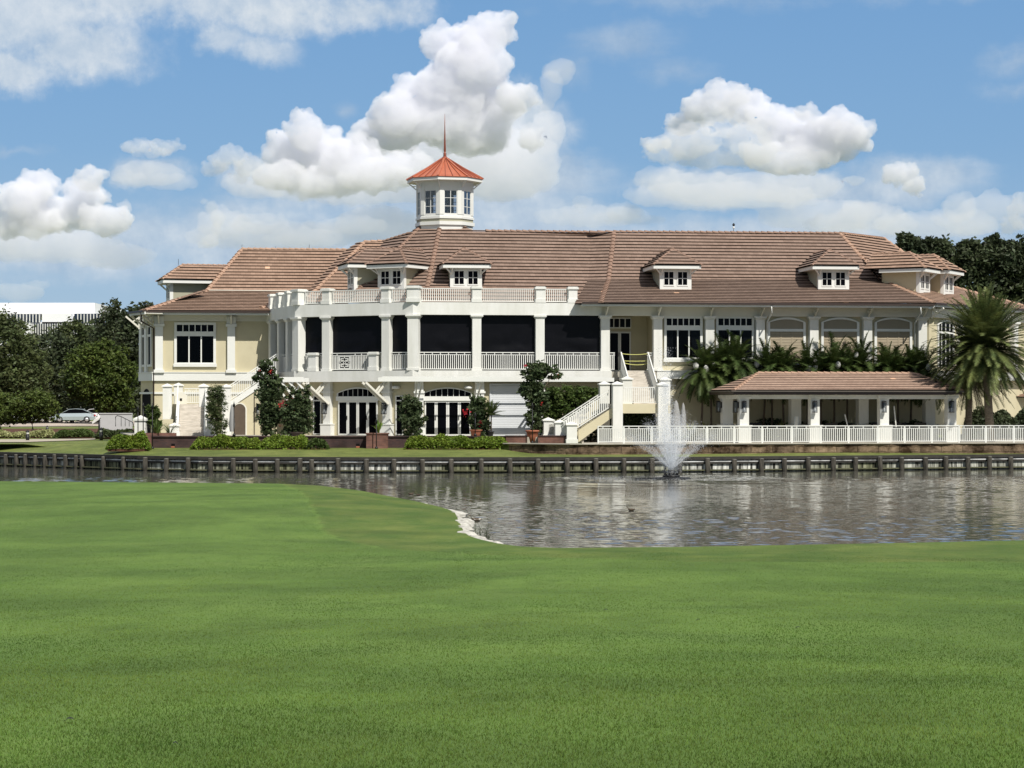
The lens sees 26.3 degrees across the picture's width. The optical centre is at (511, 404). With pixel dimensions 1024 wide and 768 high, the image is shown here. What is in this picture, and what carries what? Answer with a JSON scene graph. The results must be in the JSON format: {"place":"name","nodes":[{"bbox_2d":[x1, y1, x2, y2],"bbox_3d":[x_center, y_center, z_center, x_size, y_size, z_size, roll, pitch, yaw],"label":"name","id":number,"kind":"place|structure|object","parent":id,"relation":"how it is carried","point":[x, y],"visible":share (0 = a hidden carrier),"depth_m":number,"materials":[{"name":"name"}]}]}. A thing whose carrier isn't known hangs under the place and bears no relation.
{"place":"outdoors","nodes":[
{"label":"outdoors","id":0,"kind":"place"},
{"bbox_2d":[0,438,95,441],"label":"path","id":1,"kind":"structure","parent":0,"point":[19,440],"depth_m":144.78,"materials":[{"name":"beige concrete"}]},
{"bbox_2d":[2,421,133,425],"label":"driveway","id":2,"kind":"structure","parent":0,"point":[74,423],"depth_m":249.02,"materials":[{"name":"beige concrete"}]},
{"bbox_2d":[51,409,95,421],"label":"parked car","id":3,"kind":"object","parent":2,"relation":"on","point":[79,414],"visible":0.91,"depth_m":235.21,"materials":[{"name":"silver metal"}]},
{"bbox_2d":[81,297,126,412],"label":"broadleaf tree","id":4,"kind":"object","parent":2,"relation":"on","point":[112,314],"visible":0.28,"depth_m":259.11,"materials":[{"name":"green plant"}]},
{"bbox_2d":[110,300,153,416],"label":"broadleaf tree","id":5,"kind":"object","parent":2,"relation":"on","point":[127,332],"visible":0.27,"depth_m":249.75,"materials":[{"name":"green plant"}]},
{"bbox_2d":[121,433,639,447],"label":"patio","id":6,"kind":"structure","parent":0,"point":[528,440],"depth_m":135.54,"materials":[{"name":"brick"}]},
{"bbox_2d":[144,404,162,429],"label":"shrub","id":7,"kind":"object","parent":6,"relation":"on","point":[156,412],"visible":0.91,"depth_m":131.03,"materials":[{"name":"green plant"}]},
{"bbox_2d":[148,418,164,433],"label":"strap plant","id":8,"kind":"object","parent":6,"relation":"on","point":[157,429],"visible":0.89,"depth_m":130.47,"materials":[{"name":"green plant"}]},
{"bbox_2d":[203,383,228,435],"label":"shrub","id":9,"kind":"object","parent":6,"relation":"on","point":[216,399],"visible":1,"depth_m":132.41,"materials":[{"name":"green plant"}]},
{"bbox_2d":[228,404,234,435],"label":"closed umbrella","id":10,"kind":"object","parent":6,"relation":"on","point":[231,423],"visible":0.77,"depth_m":131.09,"materials":[{"name":"white fabric"}]},
{"bbox_2d":[251,357,292,435],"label":"flowering vine","id":11,"kind":"object","parent":6,"relation":"on","point":[270,392],"visible":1,"depth_m":131.09,"materials":[{"name":"green plant"}]},
{"bbox_2d":[278,384,315,435],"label":"flowering vine","id":12,"kind":"object","parent":6,"relation":"on","point":[295,414],"visible":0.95,"depth_m":130.73,"materials":[{"name":"green plant"}]},
{"bbox_2d":[395,394,428,435],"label":"flowering vine","id":13,"kind":"object","parent":6,"relation":"on","point":[410,414],"visible":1,"depth_m":130.96,"materials":[{"name":"green plant"}]},
{"bbox_2d":[469,430,482,435],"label":"plant pot","id":14,"kind":"object","parent":6,"relation":"on","point":[478,432],"visible":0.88,"depth_m":129.66,"materials":[{"name":"ceramic"}]},
{"bbox_2d":[462,393,490,435],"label":"flowering vine","id":15,"kind":"object","parent":14,"relation":"in","point":[483,422],"visible":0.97,"depth_m":129.96,"materials":[{"name":"green plant"}]},
{"bbox_2d":[486,431,493,435],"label":"plant pot","id":16,"kind":"object","parent":6,"relation":"on","point":[489,433],"visible":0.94,"depth_m":129.84,"materials":[{"name":"black plastic"}]},
{"bbox_2d":[480,400,502,430],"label":"potted palm","id":17,"kind":"object","parent":16,"relation":"in","point":[491,411],"visible":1,"depth_m":129.84,"materials":[{"name":"green plant"}]},
{"bbox_2d":[533,384,574,434],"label":"shrub","id":18,"kind":"object","parent":6,"relation":"on","point":[559,407],"visible":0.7,"depth_m":131.08,"materials":[{"name":"green plant"}]},
{"bbox_2d":[563,385,598,425],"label":"shrub","id":19,"kind":"object","parent":6,"relation":"on","point":[582,394],"visible":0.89,"depth_m":131.45,"materials":[{"name":"green plant"}]},
{"bbox_2d":[456,444,508,449],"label":"lawn","id":20,"kind":"structure","parent":0,"point":[507,448],"depth_m":126.73,"materials":[{"name":"green plant"}]},
{"bbox_2d":[0,413,991,456],"bbox_3d":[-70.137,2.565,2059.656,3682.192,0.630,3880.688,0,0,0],"label":"ground","id":21,"kind":"structure","parent":0,"point":[96,446],"depth_m":125.20,"materials":[{"name":"green plant"}]},
{"bbox_2d":[0,303,58,403],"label":"broadleaf tree","id":22,"kind":"object","parent":21,"relation":"on","point":[17,371],"visible":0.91,"depth_m":259.55,"materials":[{"name":"green plant"}]},
{"bbox_2d":[6,323,86,422],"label":"broadleaf tree","id":23,"kind":"object","parent":21,"relation":"on","point":[60,339],"visible":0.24,"depth_m":266.48,"materials":[{"name":"green plant"}]},
{"bbox_2d":[0,303,120,408],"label":"office building","id":24,"kind":"structure","parent":21,"relation":"on","point":[49,314],"depth_m":426.00,"materials":[{"name":"white concrete"}]},
{"bbox_2d":[3,429,133,437],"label":"mulch bed","id":25,"kind":"object","parent":21,"relation":"on","point":[54,430],"depth_m":197.70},
{"bbox_2d":[0,392,17,428],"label":"tree","id":26,"kind":"object","parent":25,"relation":"on","point":[4,396],"visible":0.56,"depth_m":171.71,"materials":[{"name":"green plant"}]},
{"bbox_2d":[0,429,54,437],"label":"hedge","id":27,"kind":"object","parent":25,"relation":"on","point":[45,433],"visible":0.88,"depth_m":156.56,"materials":[{"name":"green plant"}]},
{"bbox_2d":[0,385,62,430],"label":"tree","id":28,"kind":"object","parent":25,"relation":"on","point":[33,411],"visible":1,"depth_m":169.35,"materials":[{"name":"green plant"}]},
{"bbox_2d":[52,428,94,438],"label":"hedge","id":29,"kind":"object","parent":25,"relation":"on","point":[78,432],"visible":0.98,"depth_m":155.56,"materials":[{"name":"green plant"}]},
{"bbox_2d":[46,337,138,416],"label":"round tree","id":30,"kind":"object","parent":25,"relation":"on","point":[94,370],"visible":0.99,"depth_m":179.11,"materials":[{"name":"green plant"}]},
{"bbox_2d":[94,428,133,438],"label":"border plant","id":31,"kind":"object","parent":25,"relation":"on","point":[108,434],"visible":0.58,"depth_m":153.59,"materials":[{"name":"green plant"}]},
{"bbox_2d":[45,316,95,421],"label":"broadleaf tree","id":32,"kind":"object","parent":21,"relation":"on","point":[77,327],"visible":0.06,"depth_m":270.68,"materials":[{"name":"green plant"}]},
{"bbox_2d":[5,391,135,422],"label":"broadleaf tree","id":33,"kind":"object","parent":21,"relation":"on","point":[88,408],"visible":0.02,"depth_m":276.49,"materials":[{"name":"green plant"}]},
{"bbox_2d":[99,413,132,429],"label":"garden wall","id":34,"kind":"structure","parent":21,"relation":"on","point":[107,420],"depth_m":165.00,"materials":[{"name":"grey paint"}]},
{"bbox_2d":[105,430,151,450],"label":"hedge","id":35,"kind":"object","parent":21,"relation":"on","point":[138,440],"visible":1,"depth_m":126.07,"materials":[{"name":"green plant"}]},
{"bbox_2d":[133,415,147,433],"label":"gate pier","id":36,"kind":"structure","parent":21,"relation":"on","point":[138,423],"depth_m":130.70,"materials":[{"name":"white paint"}]},
{"bbox_2d":[189,434,261,449],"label":"hedge","id":37,"kind":"object","parent":21,"relation":"on","point":[223,441],"visible":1,"depth_m":126.79,"materials":[{"name":"green plant"}]},
{"bbox_2d":[260,434,310,449],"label":"hedge","id":38,"kind":"object","parent":21,"relation":"on","point":[279,441],"visible":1,"depth_m":126.94,"materials":[{"name":"green plant"}]},
{"bbox_2d":[304,438,329,449],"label":"shrub","id":39,"kind":"object","parent":21,"relation":"on","point":[319,444],"visible":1,"depth_m":126.84,"materials":[{"name":"green plant"}]},
{"bbox_2d":[143,433,505,447],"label":"brick wall","id":40,"kind":"structure","parent":21,"relation":"on","point":[174,440],"depth_m":128.70,"materials":[{"name":"brick"}]},
{"bbox_2d":[403,433,507,449],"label":"hedge","id":41,"kind":"object","parent":21,"relation":"on","point":[442,441],"visible":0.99,"depth_m":126.76,"materials":[{"name":"green plant"}]},
{"bbox_2d":[505,435,565,442],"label":"brick wall","id":42,"kind":"structure","parent":21,"relation":"on","point":[541,438],"depth_m":128.60,"materials":[{"name":"red brick"}]},
{"bbox_2d":[125,121,1023,442],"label":"clubhouse","id":43,"kind":"structure","parent":21,"relation":"on","point":[445,289],"depth_m":136.81,"materials":[{"name":"brown tile"}]},
{"bbox_2d":[147,325,151,366],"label":"window","id":44,"kind":"structure","parent":43,"relation":"in","point":[149,330],"depth_m":143.35,"materials":[{"name":"white paint"}]},
{"bbox_2d":[173,322,216,366],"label":"window","id":45,"kind":"structure","parent":43,"relation":"in","point":[194,342],"depth_m":142.90,"materials":[{"name":"white paint"}]},
{"bbox_2d":[280,377,312,400],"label":"pergola","id":46,"kind":"object","parent":43,"relation":"attached to","point":[289,380],"visible":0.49,"depth_m":134.43,"materials":[{"name":"white paint"}]},
{"bbox_2d":[338,401,347,434],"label":"door","id":47,"kind":"structure","parent":43,"relation":"in","point":[342,405],"depth_m":135.77,"materials":[{"name":"white paint"}]},
{"bbox_2d":[348,401,357,434],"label":"door","id":48,"kind":"structure","parent":43,"relation":"in","point":[352,405],"depth_m":135.42,"materials":[{"name":"white paint"}]},
{"bbox_2d":[358,401,367,434],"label":"door","id":49,"kind":"structure","parent":43,"relation":"in","point":[362,405],"depth_m":135.09,"materials":[{"name":"white paint"}]},
{"bbox_2d":[368,401,377,432],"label":"door","id":50,"kind":"structure","parent":43,"relation":"in","point":[372,405],"depth_m":134.76,"materials":[{"name":"white paint"}]},
{"bbox_2d":[425,401,435,435],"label":"door","id":51,"kind":"structure","parent":43,"relation":"in","point":[430,406],"depth_m":133.42,"materials":[{"name":"white paint"}]},
{"bbox_2d":[436,401,447,434],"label":"door","id":52,"kind":"structure","parent":43,"relation":"in","point":[441,406],"depth_m":133.49,"materials":[{"name":"white paint"}]},
{"bbox_2d":[448,401,458,435],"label":"door","id":53,"kind":"structure","parent":43,"relation":"in","point":[453,406],"depth_m":133.58,"materials":[{"name":"white paint"}]},
{"bbox_2d":[459,401,470,435],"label":"door","id":54,"kind":"structure","parent":43,"relation":"in","point":[464,428],"depth_m":133.65,"materials":[{"name":"white paint"}]},
{"bbox_2d":[378,376,613,398],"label":"pergola","id":55,"kind":"object","parent":43,"relation":"attached to","point":[421,379],"visible":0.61,"depth_m":131.31,"materials":[{"name":"white paint"}]},
{"bbox_2d":[610,332,618,371],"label":"door","id":56,"kind":"structure","parent":43,"relation":"in","point":[614,336],"depth_m":137.69,"materials":[{"name":"white paint"}]},
{"bbox_2d":[610,317,630,328],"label":"transom window","id":57,"kind":"structure","parent":43,"relation":"in","point":[615,322],"depth_m":137.72,"materials":[{"name":"glass"}]},
{"bbox_2d":[620,332,630,370],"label":"door","id":58,"kind":"structure","parent":43,"relation":"in","point":[625,337],"depth_m":137.79,"materials":[{"name":"white paint"}]},
{"bbox_2d":[663,316,702,361],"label":"window","id":59,"kind":"structure","parent":43,"relation":"in","point":[680,332],"depth_m":135.09,"materials":[{"name":"glass"}]},
{"bbox_2d":[716,316,753,361],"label":"window","id":60,"kind":"structure","parent":43,"relation":"in","point":[735,325],"depth_m":135.52,"materials":[{"name":"glass"}]},
{"bbox_2d":[768,317,805,364],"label":"shuttered window","id":61,"kind":"structure","parent":43,"relation":"in","point":[785,331],"depth_m":135.92,"materials":[{"name":"white paint"}]},
{"bbox_2d":[821,317,858,362],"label":"shuttered window","id":62,"kind":"structure","parent":43,"relation":"in","point":[840,326],"depth_m":136.32,"materials":[{"name":"white paint"}]},
{"bbox_2d":[873,317,911,364],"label":"shuttered window","id":63,"kind":"structure","parent":43,"relation":"in","point":[897,330],"depth_m":136.72,"materials":[{"name":"white paint"}]},
{"bbox_2d":[937,320,954,366],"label":"arched window","id":64,"kind":"structure","parent":43,"relation":"in","point":[939,328],"depth_m":138.30,"materials":[{"name":"white paint"}]},
{"bbox_2d":[503,442,1023,454],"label":"retaining wall","id":65,"kind":"structure","parent":21,"relation":"on","point":[708,448],"depth_m":125.72,"materials":[{"name":"brown stone"}]},
{"bbox_2d":[597,425,1023,443],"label":"pond railing","id":66,"kind":"object","parent":65,"relation":"on","point":[733,434],"visible":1,"depth_m":126.25,"materials":[{"name":"white paint"}]},
{"bbox_2d":[894,231,928,303],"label":"evergreen tree","id":67,"kind":"object","parent":21,"relation":"on","point":[909,241],"visible":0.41,"depth_m":184.25,"materials":[{"name":"green plant"}]},
{"bbox_2d":[923,233,964,285],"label":"evergreen tree","id":68,"kind":"object","parent":21,"relation":"on","point":[941,247],"visible":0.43,"depth_m":184.06,"materials":[{"name":"green plant"}]},
{"bbox_2d":[951,236,997,291],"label":"evergreen tree","id":69,"kind":"object","parent":21,"relation":"on","point":[971,257],"visible":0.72,"depth_m":183.80,"materials":[{"name":"green plant"}]},
{"bbox_2d":[970,232,1017,298],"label":"evergreen tree","id":70,"kind":"object","parent":21,"relation":"on","point":[997,260],"visible":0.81,"depth_m":183.91,"materials":[{"name":"green plant"}]},
{"bbox_2d":[994,233,1023,301],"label":"evergreen tree","id":71,"kind":"object","parent":21,"relation":"on","point":[1017,290],"visible":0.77,"depth_m":183.86,"materials":[{"name":"green plant"}]},
{"bbox_2d":[0,481,1023,767],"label":"lawn","id":72,"kind":"structure","parent":0,"point":[302,519],"depth_m":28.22,"materials":[{"name":"green plant"}]},
{"bbox_2d":[0,467,1023,547],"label":"water","id":73,"kind":"structure","parent":0,"point":[581,510],"depth_m":83.76,"materials":[{"name":"grey liquid"}]},
{"bbox_2d":[0,452,1023,472],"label":"bulkhead","id":74,"kind":"object","parent":73,"relation":"in","point":[513,464],"visible":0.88,"depth_m":120.37,"materials":[{"name":"grey wood"}]},
{"bbox_2d":[0,0,1023,321],"label":"sky","id":75,"kind":"structure","parent":0,"point":[138,138],"materials":[{"name":"blue"}]},
{"bbox_2d":[525,430,538,442],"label":"plant pot","id":76,"kind":"object","parent":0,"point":[529,433],"visible":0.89,"depth_m":129.14,"materials":[{"name":"ceramic"}]},
{"bbox_2d":[516,359,563,436],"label":"flowering vine","id":77,"kind":"object","parent":76,"relation":"in","point":[530,389],"visible":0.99,"depth_m":129.72,"materials":[{"name":"green plant"}]},
{"bbox_2d":[750,423,766,440],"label":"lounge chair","id":78,"kind":"object","parent":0,"point":[755,425],"visible":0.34,"depth_m":131.82,"materials":[{"name":"white plastic"}]},
{"bbox_2d":[584,437,1023,442],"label":"terrace","id":79,"kind":"structure","parent":0,"point":[939,441],"depth_m":129.54,"materials":[{"name":"concrete"}]},
{"bbox_2d":[587,409,655,441],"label":"hedge","id":80,"kind":"object","parent":79,"relation":"on","point":[642,419],"visible":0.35,"depth_m":131.86,"materials":[{"name":"green plant"}]},
{"bbox_2d":[671,400,680,435],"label":"closed umbrella","id":81,"kind":"object","parent":79,"relation":"on","point":[675,420],"visible":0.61,"depth_m":131.61,"materials":[{"name":"white fabric"}]},
{"bbox_2d":[680,403,686,440],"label":"closed umbrella","id":82,"kind":"object","parent":79,"relation":"on","point":[683,417],"visible":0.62,"depth_m":132.47,"materials":[{"name":"white fabric"}]},
{"bbox_2d":[671,339,729,427],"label":"palm tree","id":83,"kind":"object","parent":79,"relation":"on","point":[702,389],"visible":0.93,"depth_m":133.67,"materials":[{"name":"green plant"}]},
{"bbox_2d":[687,348,732,427],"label":"palm tree","id":84,"kind":"object","parent":79,"relation":"on","point":[714,368],"visible":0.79,"depth_m":133.76,"materials":[{"name":"green plant"}]},
{"bbox_2d":[692,331,754,387],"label":"palm tree","id":85,"kind":"object","parent":79,"relation":"on","point":[720,349],"visible":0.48,"depth_m":134.02,"materials":[{"name":"green plant"}]},
{"bbox_2d":[711,347,753,394],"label":"palm tree","id":86,"kind":"object","parent":79,"relation":"on","point":[730,361],"visible":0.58,"depth_m":133.85,"materials":[{"name":"green plant"}]},
{"bbox_2d":[708,329,763,394],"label":"palm tree","id":87,"kind":"object","parent":79,"relation":"on","point":[737,347],"visible":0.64,"depth_m":134.02,"materials":[{"name":"green plant"}]},
{"bbox_2d":[747,345,789,440],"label":"palm tree","id":88,"kind":"object","parent":79,"relation":"on","point":[770,362],"visible":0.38,"depth_m":134.38,"materials":[{"name":"green plant"}]},
{"bbox_2d":[744,336,793,427],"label":"palm tree","id":89,"kind":"object","parent":79,"relation":"on","point":[756,364],"visible":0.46,"depth_m":134.67,"materials":[{"name":"green plant"}]},
{"bbox_2d":[752,340,809,440],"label":"palm tree","id":90,"kind":"object","parent":79,"relation":"on","point":[785,359],"visible":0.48,"depth_m":134.51,"materials":[{"name":"green plant"}]},
{"bbox_2d":[693,417,921,440],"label":"hedge","id":91,"kind":"object","parent":79,"relation":"on","point":[777,421],"visible":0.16,"depth_m":135.61,"materials":[{"name":"green plant"}]},
{"bbox_2d":[786,338,831,422],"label":"palm tree","id":92,"kind":"object","parent":79,"relation":"on","point":[812,358],"visible":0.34,"depth_m":135.02,"materials":[{"name":"green plant"}]},
{"bbox_2d":[801,347,841,424],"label":"palm tree","id":93,"kind":"object","parent":79,"relation":"on","point":[822,362],"visible":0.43,"depth_m":134.72,"materials":[{"name":"green plant"}]},
{"bbox_2d":[800,331,862,440],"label":"palm tree","id":94,"kind":"object","parent":79,"relation":"on","point":[837,349],"visible":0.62,"depth_m":134.91,"materials":[{"name":"green plant"}]},
{"bbox_2d":[708,371,963,442],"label":"pavilion","id":95,"kind":"structure","parent":79,"relation":"on","point":[872,384],"depth_m":130.67,"materials":[{"name":"brown tile"}]},
{"bbox_2d":[833,345,866,440],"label":"palm tree","id":96,"kind":"object","parent":79,"relation":"on","point":[847,362],"visible":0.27,"depth_m":134.99,"materials":[{"name":"green plant"}]},
{"bbox_2d":[841,330,889,399],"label":"palm tree","id":97,"kind":"object","parent":79,"relation":"on","point":[861,354],"visible":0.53,"depth_m":135.44,"materials":[{"name":"green plant"}]},
{"bbox_2d":[868,341,914,401],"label":"palm tree","id":98,"kind":"object","parent":79,"relation":"on","point":[885,358],"visible":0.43,"depth_m":135.24,"materials":[{"name":"green plant"}]},
{"bbox_2d":[877,346,915,421],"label":"palm tree","id":99,"kind":"object","parent":79,"relation":"on","point":[900,360],"visible":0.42,"depth_m":135.38,"materials":[{"name":"green plant"}]},
{"bbox_2d":[895,342,937,435],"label":"palm tree","id":100,"kind":"object","parent":79,"relation":"on","point":[913,355],"visible":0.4,"depth_m":135.89,"materials":[{"name":"green plant"}]},
{"bbox_2d":[901,339,952,408],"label":"palm tree","id":101,"kind":"object","parent":79,"relation":"on","point":[923,353],"visible":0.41,"depth_m":135.59,"materials":[{"name":"green plant"}]},
{"bbox_2d":[915,312,1023,441],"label":"date palm","id":102,"kind":"object","parent":79,"relation":"on","point":[968,410],"visible":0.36,"depth_m":132.88,"materials":[{"name":"green plant"}]},
{"bbox_2d":[922,281,1023,441],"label":"date palm","id":103,"kind":"object","parent":79,"relation":"on","point":[987,325],"visible":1,"depth_m":130.32,"materials":[{"name":"green plant"}]},
{"bbox_2d":[961,405,1023,439],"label":"hedge","id":104,"kind":"object","parent":79,"relation":"on","point":[1002,417],"visible":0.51,"depth_m":140.13,"materials":[{"name":"green plant"}]},
{"bbox_2d":[825,423,838,440],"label":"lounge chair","id":105,"kind":"object","parent":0,"point":[830,429],"visible":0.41,"depth_m":131.23,"materials":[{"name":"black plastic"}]},
{"bbox_2d":[912,423,925,440],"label":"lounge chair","id":106,"kind":"object","parent":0,"point":[918,430],"visible":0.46,"depth_m":132.36,"materials":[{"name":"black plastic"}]},
{"label":"outer water","id":107,"kind":"structure","parent":0,"visible":0},
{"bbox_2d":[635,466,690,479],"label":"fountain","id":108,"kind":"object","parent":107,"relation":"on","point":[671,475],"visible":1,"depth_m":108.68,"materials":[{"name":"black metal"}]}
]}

